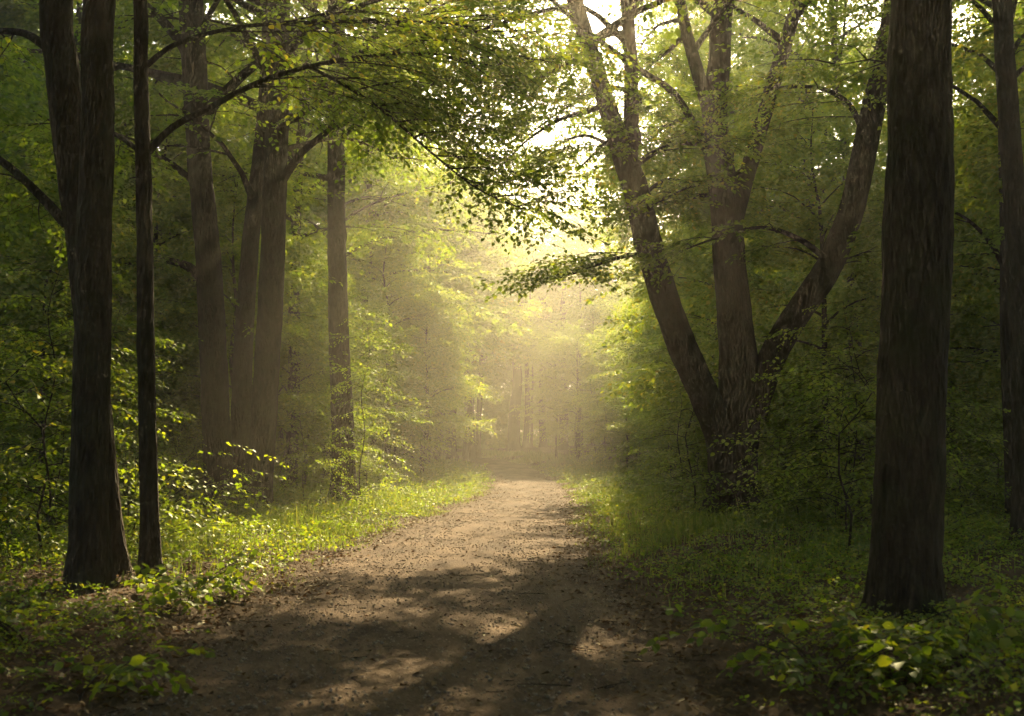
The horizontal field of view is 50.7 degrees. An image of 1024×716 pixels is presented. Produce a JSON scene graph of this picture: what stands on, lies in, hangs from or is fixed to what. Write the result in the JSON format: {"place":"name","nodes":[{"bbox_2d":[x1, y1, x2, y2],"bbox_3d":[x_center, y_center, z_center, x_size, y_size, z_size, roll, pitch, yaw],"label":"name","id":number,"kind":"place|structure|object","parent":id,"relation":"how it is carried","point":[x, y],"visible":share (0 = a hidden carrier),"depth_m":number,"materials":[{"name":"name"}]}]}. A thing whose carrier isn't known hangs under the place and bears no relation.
{"place":"outdoors","nodes":[
{"label":"outdoors","id":0,"kind":"place"},
{"bbox_2d":[105,454,727,715],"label":"path","id":1,"kind":"structure","parent":0,"point":[512,471],"depth_m":7.86,"materials":[{"name":"soil"}]},
{"bbox_2d":[106,481,714,715],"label":"pebbles","id":2,"kind":"object","parent":1,"relation":"on","point":[330,690],"visible":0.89,"depth_m":8.12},
{"bbox_2d":[1,495,933,715],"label":"twigs","id":3,"kind":"object","parent":1,"relation":"on","point":[228,710],"visible":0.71,"depth_m":8.36,"materials":[{"name":"wood"}]},
{"bbox_2d":[15,0,992,435],"label":"sky","id":4,"kind":"structure","parent":0,"point":[593,4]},
{"bbox_2d":[0,444,1023,715],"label":"ground","id":5,"kind":"structure","parent":0,"point":[766,690],"depth_m":8.09,"materials":[{"name":"soil"}]},
{"bbox_2d":[0,311,71,509],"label":"sapling","id":6,"kind":"object","parent":5,"relation":"on","point":[21,389],"visible":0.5,"depth_m":14.04,"materials":[{"name":"green plant"}]},
{"bbox_2d":[0,0,133,575],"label":"forest tree","id":7,"kind":"object","parent":5,"relation":"on","point":[55,42],"visible":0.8,"depth_m":10.94,"materials":[{"name":"brown plant"}]},
{"bbox_2d":[0,229,138,492],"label":"young tree","id":8,"kind":"object","parent":5,"relation":"on","point":[43,253],"visible":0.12,"depth_m":20.31,"materials":[{"name":"green plant"}]},
{"bbox_2d":[0,399,138,530],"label":"sapling","id":9,"kind":"object","parent":5,"relation":"on","point":[37,483],"visible":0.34,"depth_m":15.50,"materials":[{"name":"green plant"}]},
{"bbox_2d":[0,293,163,498],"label":"sapling","id":10,"kind":"object","parent":5,"relation":"on","point":[120,359],"visible":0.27,"depth_m":17.28,"materials":[{"name":"green plant"}]},
{"bbox_2d":[0,39,169,417],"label":"young tree","id":11,"kind":"object","parent":5,"relation":"on","point":[14,114],"visible":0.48,"depth_m":17.65,"materials":[{"name":"green plant"}]},
{"bbox_2d":[61,0,117,589],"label":"forest tree","id":12,"kind":"object","parent":5,"relation":"on","point":[89,556],"visible":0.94,"depth_m":9.84,"materials":[{"name":"brown plant"}]},
{"bbox_2d":[0,257,179,542],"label":"sapling","id":13,"kind":"object","parent":5,"relation":"on","point":[64,328],"visible":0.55,"depth_m":12.70,"materials":[{"name":"green plant"}]},
{"bbox_2d":[0,339,202,559],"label":"sapling","id":14,"kind":"object","parent":5,"relation":"on","point":[19,508],"visible":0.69,"depth_m":11.52,"materials":[{"name":"green plant"}]},
{"bbox_2d":[0,154,203,501],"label":"young tree","id":15,"kind":"object","parent":5,"relation":"on","point":[120,238],"visible":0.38,"depth_m":19.08,"materials":[{"name":"green plant"}]},
{"bbox_2d":[0,318,205,515],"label":"sapling","id":16,"kind":"object","parent":5,"relation":"on","point":[161,415],"visible":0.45,"depth_m":13.76,"materials":[{"name":"green plant"}]},
{"bbox_2d":[9,349,199,496],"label":"sapling","id":17,"kind":"object","parent":5,"relation":"on","point":[157,375],"visible":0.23,"depth_m":19.52,"materials":[{"name":"green plant"}]},
{"bbox_2d":[0,643,215,703],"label":"broad leaf plant","id":18,"kind":"object","parent":5,"relation":"on","point":[136,661],"visible":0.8,"depth_m":6.06,"materials":[{"name":"green plant"}]},
{"bbox_2d":[26,380,193,498],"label":"sapling","id":19,"kind":"object","parent":5,"relation":"on","point":[160,436],"visible":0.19,"depth_m":18.01,"materials":[{"name":"green plant"}]},
{"bbox_2d":[0,241,231,466],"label":"young tree","id":20,"kind":"object","parent":5,"relation":"on","point":[187,403],"visible":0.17,"depth_m":23.87,"materials":[{"name":"green plant"}]},
{"bbox_2d":[0,0,252,481],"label":"forest tree","id":21,"kind":"object","parent":5,"relation":"on","point":[17,12],"visible":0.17,"depth_m":25.95,"materials":[{"name":"green plant"}]},
{"bbox_2d":[0,436,288,550],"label":"leafy shrub","id":22,"kind":"object","parent":5,"relation":"on","point":[166,519],"visible":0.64,"depth_m":12.48,"materials":[{"name":"green plant"}]},
{"bbox_2d":[13,29,313,388],"bbox_3d":[-8.518,-2.251,26.827,7.180,11.081,7.002,-2,-5,18],"label":"young tree","id":23,"kind":"object","parent":5,"relation":"on","point":[130,126],"visible":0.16,"depth_m":26.39,"materials":[{"name":"green plant"}]},
{"bbox_2d":[120,549,262,611],"bbox_3d":[-2.724,1.988,9.591,1.594,0.480,1.663,4,-6,-37],"label":"broad leaf plant","id":24,"kind":"object","parent":5,"relation":"on","point":[159,599],"visible":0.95,"depth_m":9.13,"materials":[{"name":"green plant"}]},
{"bbox_2d":[5,0,413,420],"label":"forest tree","id":25,"kind":"object","parent":5,"relation":"on","point":[224,11],"visible":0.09,"depth_m":30.45,"materials":[{"name":"green plant"}]},
{"bbox_2d":[71,108,402,431],"bbox_3d":[-6.009,-1.054,23.947,6.849,8.521,5.650,4,-6,-41],"label":"young tree","id":26,"kind":"object","parent":5,"relation":"on","point":[236,199],"visible":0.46,"depth_m":23.79,"materials":[{"name":"green plant"}]},
{"bbox_2d":[179,247,365,430],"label":"young tree","id":27,"kind":"object","parent":5,"relation":"on","point":[305,374],"visible":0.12,"depth_m":27.28,"materials":[{"name":"green plant"}]},
{"bbox_2d":[193,212,373,486],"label":"young tree","id":28,"kind":"object","parent":5,"relation":"on","point":[285,308],"visible":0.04,"depth_m":28.98,"materials":[{"name":"green plant"}]},
{"bbox_2d":[0,0,572,509],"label":"forest tree","id":29,"kind":"object","parent":5,"relation":"on","point":[250,424],"visible":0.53,"depth_m":21.01,"materials":[{"name":"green plant"}]},
{"bbox_2d":[191,216,393,493],"bbox_3d":[-5.455,-0.023,25.797,5.420,6.742,4.470,-3,-6,31],"label":"young tree","id":30,"kind":"object","parent":5,"relation":"on","point":[320,304],"visible":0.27,"depth_m":25.51,"materials":[{"name":"green plant"}]},
{"bbox_2d":[274,377,364,497],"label":"sapling","id":31,"kind":"object","parent":5,"relation":"on","point":[299,406],"visible":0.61,"depth_m":23.55,"materials":[{"name":"green plant"}]},
{"bbox_2d":[253,317,388,484],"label":"young tree","id":32,"kind":"object","parent":5,"relation":"on","point":[301,443],"visible":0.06,"depth_m":29.50,"materials":[{"name":"green plant"}]},
{"bbox_2d":[273,439,370,508],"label":"sapling","id":33,"kind":"object","parent":5,"relation":"on","point":[317,465],"visible":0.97,"depth_m":20.96,"materials":[{"name":"green plant"}]},
{"bbox_2d":[73,0,587,501],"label":"forest tree","id":34,"kind":"object","parent":5,"relation":"on","point":[337,266],"visible":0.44,"depth_m":24.03,"materials":[{"name":"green plant"}]},
{"bbox_2d":[0,0,663,580],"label":"forest tree","id":35,"kind":"object","parent":5,"relation":"on","point":[404,102],"visible":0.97,"depth_m":12.54,"materials":[{"name":"green plant"}]},
{"bbox_2d":[113,0,553,493],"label":"forest tree","id":36,"kind":"object","parent":5,"relation":"on","point":[301,133],"visible":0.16,"depth_m":27.83,"materials":[{"name":"green plant"}]},
{"bbox_2d":[278,306,411,474],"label":"sapling","id":37,"kind":"object","parent":5,"relation":"on","point":[367,385],"visible":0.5,"depth_m":25.81,"materials":[{"name":"green plant"}]},
{"bbox_2d":[167,0,536,477],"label":"forest tree","id":38,"kind":"object","parent":5,"relation":"on","point":[391,196],"visible":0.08,"depth_m":35.18,"materials":[{"name":"green plant"}]},
{"bbox_2d":[277,240,431,446],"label":"young tree","id":39,"kind":"object","parent":5,"relation":"on","point":[368,286],"visible":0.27,"depth_m":32.10,"materials":[{"name":"green plant"}]},
{"bbox_2d":[283,310,438,503],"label":"sapling","id":40,"kind":"object","parent":5,"relation":"on","point":[376,469],"visible":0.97,"depth_m":22.19,"materials":[{"name":"green plant"}]},
{"bbox_2d":[244,29,479,335],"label":"forest tree","id":41,"kind":"object","parent":5,"relation":"on","point":[462,258],"visible":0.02,"depth_m":45.27,"materials":[{"name":"green plant"}]},
{"bbox_2d":[313,287,429,440],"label":"young tree","id":42,"kind":"object","parent":5,"relation":"on","point":[379,395],"visible":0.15,"depth_m":34.05,"materials":[{"name":"green plant"}]},
{"bbox_2d":[309,204,447,391],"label":"young tree","id":43,"kind":"object","parent":5,"relation":"on","point":[369,300],"visible":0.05,"depth_m":42.47,"materials":[{"name":"green plant"}]},
{"bbox_2d":[310,219,473,475],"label":"young tree","id":44,"kind":"object","parent":5,"relation":"on","point":[395,258],"visible":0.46,"depth_m":36.86,"materials":[{"name":"green plant"}]},
{"bbox_2d":[286,30,504,467],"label":"forest tree","id":45,"kind":"object","parent":5,"relation":"on","point":[484,313],"visible":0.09,"depth_m":40.67,"materials":[{"name":"green plant"}]},
{"bbox_2d":[352,329,456,475],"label":"young tree","id":46,"kind":"object","parent":5,"relation":"on","point":[432,382],"visible":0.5,"depth_m":35.66,"materials":[{"name":"green plant"}]},
{"bbox_2d":[368,274,487,471],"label":"young tree","id":47,"kind":"object","parent":5,"relation":"on","point":[450,386],"visible":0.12,"depth_m":40.45,"materials":[{"name":"green plant"}]},
{"bbox_2d":[372,273,503,471],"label":"young tree","id":48,"kind":"object","parent":5,"relation":"on","point":[451,336],"visible":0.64,"depth_m":38.00,"materials":[{"name":"green plant"}]},
{"bbox_2d":[352,192,532,466],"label":"forest tree","id":49,"kind":"object","parent":5,"relation":"on","point":[490,322],"visible":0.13,"depth_m":46.04,"materials":[{"name":"green plant"}]},
{"bbox_2d":[372,179,527,463],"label":"forest tree","id":50,"kind":"object","parent":5,"relation":"on","point":[473,255],"visible":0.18,"depth_m":46.77,"materials":[{"name":"green plant"}]},
{"bbox_2d":[393,163,530,462],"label":"forest tree","id":51,"kind":"object","parent":5,"relation":"on","point":[487,244],"visible":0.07,"depth_m":49.88,"materials":[{"name":"green plant"}]},
{"bbox_2d":[385,214,549,460],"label":"forest tree","id":52,"kind":"object","parent":5,"relation":"on","point":[480,367],"visible":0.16,"depth_m":52.02,"materials":[{"name":"green plant"}]},
{"bbox_2d":[422,193,552,461],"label":"forest tree","id":53,"kind":"object","parent":5,"relation":"on","point":[498,353],"visible":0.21,"depth_m":53.59,"materials":[{"name":"green plant"}]},
{"bbox_2d":[434,244,549,459],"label":"forest tree","id":54,"kind":"object","parent":5,"relation":"on","point":[472,455],"visible":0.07,"depth_m":56.58,"materials":[{"name":"green plant"}]},
{"bbox_2d":[455,219,551,458],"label":"forest tree","id":55,"kind":"object","parent":5,"relation":"on","point":[478,439],"visible":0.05,"depth_m":58.78,"materials":[{"name":"green plant"}]},
{"bbox_2d":[0,446,1016,606],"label":"grass","id":56,"kind":"structure","parent":5,"relation":"on","point":[531,456],"depth_m":16.84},
{"bbox_2d":[0,454,1023,715],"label":"ground cover","id":57,"kind":"object","parent":5,"relation":"on","point":[1004,530],"visible":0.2,"depth_m":11.35,"materials":[{"name":"green plant"}]},
{"bbox_2d":[0,475,1023,715],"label":"fallen leaves","id":58,"kind":"object","parent":5,"relation":"on","point":[128,652],"visible":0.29,"depth_m":8.10,"materials":[{"name":"brown plant"}]},
{"bbox_2d":[486,226,581,450],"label":"forest tree","id":59,"kind":"object","parent":5,"relation":"on","point":[513,440],"visible":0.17,"depth_m":66.60,"materials":[{"name":"brown plant"}]},
{"bbox_2d":[504,320,599,458],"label":"young tree","id":60,"kind":"object","parent":5,"relation":"on","point":[548,332],"visible":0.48,"depth_m":54.68,"materials":[{"name":"green plant"}]},
{"bbox_2d":[310,136,795,449],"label":"woods","id":61,"kind":"object","parent":5,"relation":"on","point":[491,411],"visible":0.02,"depth_m":85.74,"materials":[{"name":"green plant"}]},
{"bbox_2d":[496,151,621,446],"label":"forest tree","id":62,"kind":"object","parent":5,"relation":"on","point":[543,443],"visible":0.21,"depth_m":75.66,"materials":[{"name":"green plant"}]},
{"bbox_2d":[504,230,621,449],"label":"forest tree","id":63,"kind":"object","parent":5,"relation":"on","point":[564,445],"visible":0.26,"depth_m":66.33,"materials":[{"name":"green plant"}]},
{"bbox_2d":[503,247,632,449],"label":"forest tree","id":64,"kind":"object","parent":5,"relation":"on","point":[580,290],"visible":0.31,"depth_m":64.59,"materials":[{"name":"green plant"}]},
{"bbox_2d":[523,320,620,457],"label":"young tree","id":65,"kind":"object","parent":5,"relation":"on","point":[559,381],"visible":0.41,"depth_m":51.73,"materials":[{"name":"green plant"}]},
{"bbox_2d":[525,316,622,460],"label":"young tree","id":66,"kind":"object","parent":5,"relation":"on","point":[565,341],"visible":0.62,"depth_m":50.77,"materials":[{"name":"green plant"}]},
{"bbox_2d":[537,292,627,452],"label":"young tree","id":67,"kind":"object","parent":5,"relation":"on","point":[587,310],"visible":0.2,"depth_m":60.16,"materials":[{"name":"green plant"}]},
{"bbox_2d":[531,151,641,444],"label":"forest tree","id":68,"kind":"object","parent":5,"relation":"on","point":[577,194],"visible":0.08,"depth_m":78.19,"materials":[{"name":"green plant"}]},
{"bbox_2d":[563,308,662,460],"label":"young tree","id":69,"kind":"object","parent":5,"relation":"on","point":[603,356],"visible":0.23,"depth_m":47.14,"materials":[{"name":"green plant"}]},
{"bbox_2d":[580,369,660,466],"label":"young tree","id":70,"kind":"object","parent":5,"relation":"on","point":[608,454],"visible":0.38,"depth_m":43.87,"materials":[{"name":"green plant"}]},
{"bbox_2d":[595,288,711,474],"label":"young tree","id":71,"kind":"object","parent":5,"relation":"on","point":[627,390],"visible":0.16,"depth_m":37.67,"materials":[{"name":"green plant"}]},
{"bbox_2d":[614,337,716,488],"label":"sapling","id":72,"kind":"object","parent":5,"relation":"on","point":[671,424],"visible":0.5,"depth_m":25.02,"materials":[{"name":"green plant"}]},
{"bbox_2d":[339,0,992,516],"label":"forest tree","id":73,"kind":"object","parent":5,"relation":"on","point":[635,160],"visible":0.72,"depth_m":19.63,"materials":[{"name":"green plant"}]},
{"bbox_2d":[607,385,772,502],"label":"sapling","id":74,"kind":"object","parent":5,"relation":"on","point":[676,420],"visible":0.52,"depth_m":21.57,"materials":[{"name":"green plant"}]},
{"bbox_2d":[456,0,954,623],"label":"forest tree","id":75,"kind":"object","parent":5,"relation":"on","point":[906,552],"visible":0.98,"depth_m":8.17,"materials":[{"name":"brown plant"}]},
{"bbox_2d":[616,222,807,440],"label":"young tree","id":76,"kind":"object","parent":5,"relation":"on","point":[757,275],"visible":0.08,"depth_m":32.57,"materials":[{"name":"green plant"}]},
{"bbox_2d":[617,271,808,471],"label":"young tree","id":77,"kind":"object","parent":5,"relation":"on","point":[692,325],"visible":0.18,"depth_m":27.83,"materials":[{"name":"green plant"}]},
{"bbox_2d":[562,37,871,425],"bbox_3d":[4.745,-1.698,24.815,6.615,9.977,8.020,-3,-6,35],"label":"young tree","id":78,"kind":"object","parent":5,"relation":"on","point":[665,377],"visible":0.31,"depth_m":23.59,"materials":[{"name":"green plant"}]},
{"bbox_2d":[626,213,816,437],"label":"young tree","id":79,"kind":"object","parent":5,"relation":"on","point":[708,273],"visible":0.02,"depth_m":32.63,"materials":[{"name":"green plant"}]},
{"bbox_2d":[578,0,872,372],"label":"forest tree","id":80,"kind":"object","parent":5,"relation":"on","point":[628,235],"visible":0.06,"depth_m":40.46,"materials":[{"name":"green plant"}]},
{"bbox_2d":[606,0,958,459],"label":"forest tree","id":81,"kind":"object","parent":5,"relation":"on","point":[774,46],"visible":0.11,"depth_m":35.48,"materials":[{"name":"green plant"}]},
{"bbox_2d":[700,256,879,467],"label":"young tree","id":82,"kind":"object","parent":5,"relation":"on","point":[788,281],"visible":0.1,"depth_m":30.84,"materials":[{"name":"green plant"}]},
{"bbox_2d":[734,431,852,513],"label":"sapling","id":83,"kind":"object","parent":5,"relation":"on","point":[808,440],"visible":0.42,"depth_m":18.31,"materials":[{"name":"green plant"}]},
{"bbox_2d":[729,356,876,499],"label":"sapling","id":84,"kind":"object","parent":5,"relation":"on","point":[822,401],"visible":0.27,"depth_m":19.15,"materials":[{"name":"green plant"}]},
{"bbox_2d":[606,0,1018,471],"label":"forest tree","id":85,"kind":"object","parent":5,"relation":"on","point":[827,19],"visible":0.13,"depth_m":27.90,"materials":[{"name":"green plant"}]},
{"bbox_2d":[749,371,875,505],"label":"sapling","id":86,"kind":"object","parent":5,"relation":"on","point":[796,415],"visible":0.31,"depth_m":17.53,"materials":[{"name":"green plant"}]},
{"bbox_2d":[649,62,978,495],"bbox_3d":[6.259,-1.616,22.818,6.074,9.373,5.922,-4,-6,41],"label":"young tree","id":87,"kind":"object","parent":5,"relation":"on","point":[841,122],"visible":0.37,"depth_m":22.31,"materials":[{"name":"green plant"}]},
{"bbox_2d":[639,604,1012,704],"bbox_3d":[1.721,1.708,6.226,1.663,0.480,1.594,1,-5,-15],"label":"broad leaf plant","id":88,"kind":"object","parent":5,"relation":"on","point":[882,661],"visible":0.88,"depth_m":6.02,"materials":[{"name":"green plant"}]},
{"bbox_2d":[774,301,879,517],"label":"sapling","id":89,"kind":"object","parent":5,"relation":"on","point":[836,309],"visible":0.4,"depth_m":18.24,"materials":[{"name":"green plant"}]},
{"bbox_2d":[705,349,982,546],"bbox_3d":[3.866,1.133,12.782,3.093,2.410,2.641,-3,-5,29],"label":"sapling","id":90,"kind":"object","parent":5,"relation":"on","point":[832,352],"visible":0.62,"depth_m":12.83,"materials":[{"name":"green plant"}]},
{"bbox_2d":[674,0,1023,525],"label":"forest tree","id":91,"kind":"object","parent":5,"relation":"on","point":[1005,357],"visible":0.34,"depth_m":16.86,"materials":[{"name":"green plant"}]},
{"bbox_2d":[746,444,961,525],"bbox_3d":[5.100,1.934,16.214,3.076,1.302,3.741,0,-5,-3],"label":"leafy shrub","id":92,"kind":"object","parent":5,"relation":"on","point":[838,511],"visible":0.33,"depth_m":16.00,"materials":[{"name":"green plant"}]},
{"bbox_2d":[740,371,984,533],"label":"sapling","id":93,"kind":"object","parent":5,"relation":"on","point":[851,476],"visible":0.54,"depth_m":14.90,"materials":[{"name":"green plant"}]},
{"bbox_2d":[754,145,999,436],"bbox_3d":[8.558,-0.984,23.903,6.087,8.064,6.310,-3,-6,36],"label":"young tree","id":94,"kind":"object","parent":5,"relation":"on","point":[855,328],"visible":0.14,"depth_m":23.55,"materials":[{"name":"green plant"}]},
{"bbox_2d":[751,326,1010,521],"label":"sapling","id":95,"kind":"object","parent":5,"relation":"on","point":[847,429],"visible":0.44,"depth_m":15.31,"materials":[{"name":"green plant"}]},
{"bbox_2d":[763,579,1023,671],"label":"broad leaf plant","id":96,"kind":"object","parent":5,"relation":"on","point":[843,637],"visible":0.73,"depth_m":6.38,"materials":[{"name":"green plant"}]},
{"bbox_2d":[790,82,1020,471],"bbox_3d":[10.435,-1.859,25.811,8.102,10.079,6.683,-3,-6,36],"label":"young tree","id":97,"kind":"object","parent":5,"relation":"on","point":[883,156],"visible":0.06,"depth_m":25.87,"materials":[{"name":"green plant"}]},
{"bbox_2d":[824,362,1001,501],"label":"sapling","id":98,"kind":"object","parent":5,"relation":"on","point":[960,386],"visible":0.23,"depth_m":17.86,"materials":[{"name":"green plant"}]},
{"bbox_2d":[842,280,1003,478],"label":"sapling","id":99,"kind":"object","parent":5,"relation":"on","point":[951,311],"visible":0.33,"depth_m":19.45,"materials":[{"name":"green plant"}]},
{"bbox_2d":[839,1,1023,417],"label":"young tree","id":100,"kind":"object","parent":5,"relation":"on","point":[979,138],"visible":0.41,"depth_m":18.13,"materials":[{"name":"green plant"}]},
{"bbox_2d":[846,592,1023,699],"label":"broad leaf plant","id":101,"kind":"object","parent":5,"relation":"on","point":[992,625],"visible":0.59,"depth_m":6.24,"materials":[{"name":"green plant"}]},
{"bbox_2d":[853,3,1023,380],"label":"young tree","id":102,"kind":"object","parent":5,"relation":"on","point":[994,318],"visible":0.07,"depth_m":21.54,"materials":[{"name":"green plant"}]},
{"bbox_2d":[859,545,1023,586],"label":"leafy shrub","id":103,"kind":"object","parent":5,"relation":"on","point":[975,567],"visible":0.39,"depth_m":9.98,"materials":[{"name":"green plant"}]},
{"bbox_2d":[878,95,1023,407],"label":"young tree","id":104,"kind":"object","parent":5,"relation":"on","point":[980,318],"visible":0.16,"depth_m":19.98,"materials":[{"name":"green plant"}]},
{"bbox_2d":[952,0,1023,547],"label":"forest tree","id":105,"kind":"object","parent":5,"relation":"on","point":[1011,158],"visible":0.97,"depth_m":13.73,"materials":[{"name":"brown plant"}]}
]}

